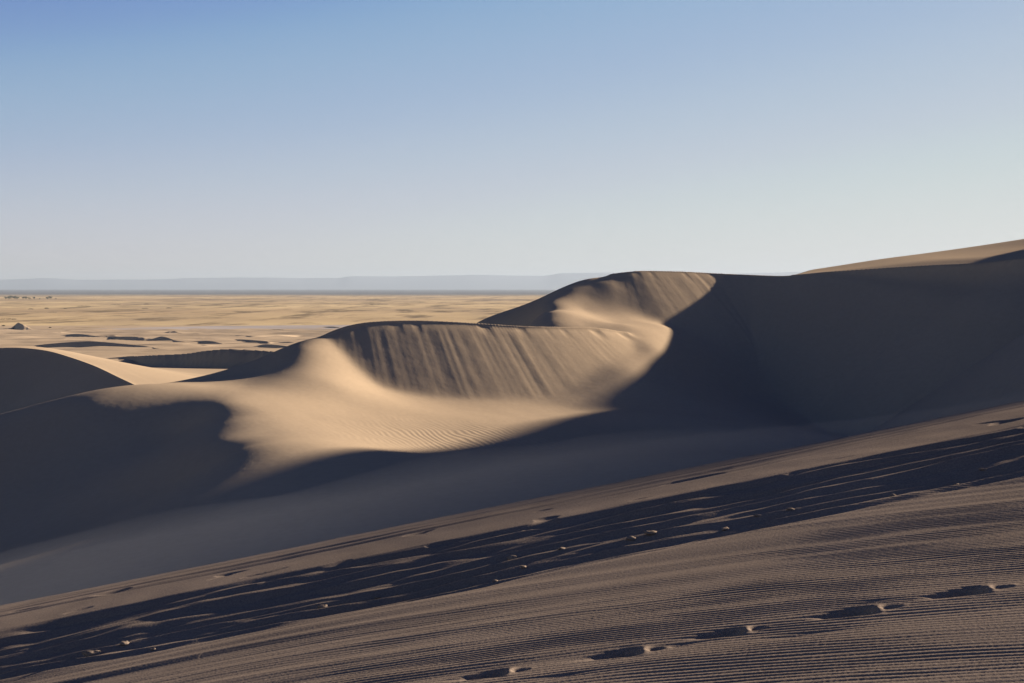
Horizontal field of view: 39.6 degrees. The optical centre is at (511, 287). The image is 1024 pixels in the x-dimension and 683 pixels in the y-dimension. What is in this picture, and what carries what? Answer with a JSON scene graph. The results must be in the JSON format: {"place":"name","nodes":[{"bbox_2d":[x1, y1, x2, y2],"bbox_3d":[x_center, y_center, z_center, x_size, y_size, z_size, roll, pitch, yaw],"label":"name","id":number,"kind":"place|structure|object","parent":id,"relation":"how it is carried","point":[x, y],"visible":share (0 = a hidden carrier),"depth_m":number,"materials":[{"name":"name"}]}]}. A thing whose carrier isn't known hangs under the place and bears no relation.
{"place":"outdoors","nodes":[
{"label":"outdoors","id":0,"kind":"place"},
{"bbox_2d":[0,346,226,413],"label":"dune","id":1,"kind":"structure","parent":0,"point":[31,375],"depth_m":151.66,"materials":[{"name":"beige sand"}]},
{"bbox_2d":[0,323,341,374],"bbox_3d":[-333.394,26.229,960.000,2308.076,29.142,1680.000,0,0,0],"label":"dune field","id":2,"kind":"structure","parent":0,"point":[203,348],"depth_m":769.29,"materials":[{"name":"beige sand"}]},
{"bbox_2d":[120,325,348,329],"bbox_3d":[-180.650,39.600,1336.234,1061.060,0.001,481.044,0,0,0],"label":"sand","id":3,"kind":"structure","parent":0,"point":[277,327],"depth_m":1407.57,"materials":[{"name":"beige sand"}]},
{"bbox_2d":[0,290,555,327],"bbox_3d":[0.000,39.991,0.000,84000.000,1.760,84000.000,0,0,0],"label":"desert plain","id":4,"kind":"structure","parent":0,"point":[256,307],"depth_m":2983.81,"materials":[{"name":"beige sand"}]},
{"bbox_2d":[0,272,801,289],"bbox_3d":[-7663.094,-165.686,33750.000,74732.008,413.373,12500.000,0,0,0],"label":"hills","id":5,"kind":"structure","parent":0,"point":[494,282],"depth_m":31618.63,"materials":[{"name":"blue"}]},
{"bbox_2d":[0,239,1023,604],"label":"dunes","id":6,"kind":"structure","parent":0,"point":[380,425],"depth_m":75.10,"materials":[{"name":"beige sand"}]},
{"bbox_2d":[0,400,1023,682],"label":"sand slope","id":7,"kind":"structure","parent":0,"point":[846,570],"depth_m":11.43,"materials":[{"name":"beige sand"}]},
{"bbox_2d":[82,650,102,656],"bbox_3d":[-3.694,3.240,12.571,0.216,0.074,0.122,7,-3,-20],"label":"sand clod","id":8,"kind":"object","parent":7,"relation":"on","point":[91,653],"visible":0.66,"depth_m":12.53,"materials":[{"name":"beige sand"}]},
{"bbox_2d":[119,641,129,645],"bbox_3d":[-3.447,3.172,12.678,0.073,0.043,0.107,0,-7,43],"label":"sand clod","id":9,"kind":"object","parent":7,"relation":"on","point":[123,643],"visible":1,"depth_m":12.65,"materials":[{"name":"beige sand"}]},
{"bbox_2d":[507,555,519,559],"bbox_3d":[0.017,2.470,12.962,0.142,0.056,0.104,7,1,6],"label":"sand clod","id":10,"kind":"object","parent":7,"relation":"on","point":[509,557],"visible":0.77,"depth_m":12.95,"materials":[{"name":"beige sand"}]},
{"bbox_2d":[626,536,635,539],"bbox_3d":[1.075,2.251,12.768,0.096,0.039,0.068,7,1,8],"label":"sand clod","id":11,"kind":"object","parent":7,"relation":"on","point":[630,538],"visible":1,"depth_m":12.74,"materials":[{"name":"beige sand"}]},
{"bbox_2d":[644,530,656,534],"bbox_3d":[1.256,2.207,12.796,0.170,0.045,0.075,0,0,-32],"label":"sand clod","id":12,"kind":"object","parent":7,"relation":"on","point":[651,532],"visible":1,"depth_m":12.76,"materials":[{"name":"beige sand"}]},
{"bbox_2d":[0,0,1023,279],"label":"sky","id":13,"kind":"structure","parent":0,"point":[140,139],"materials":[{"name":"blue"}]}
]}

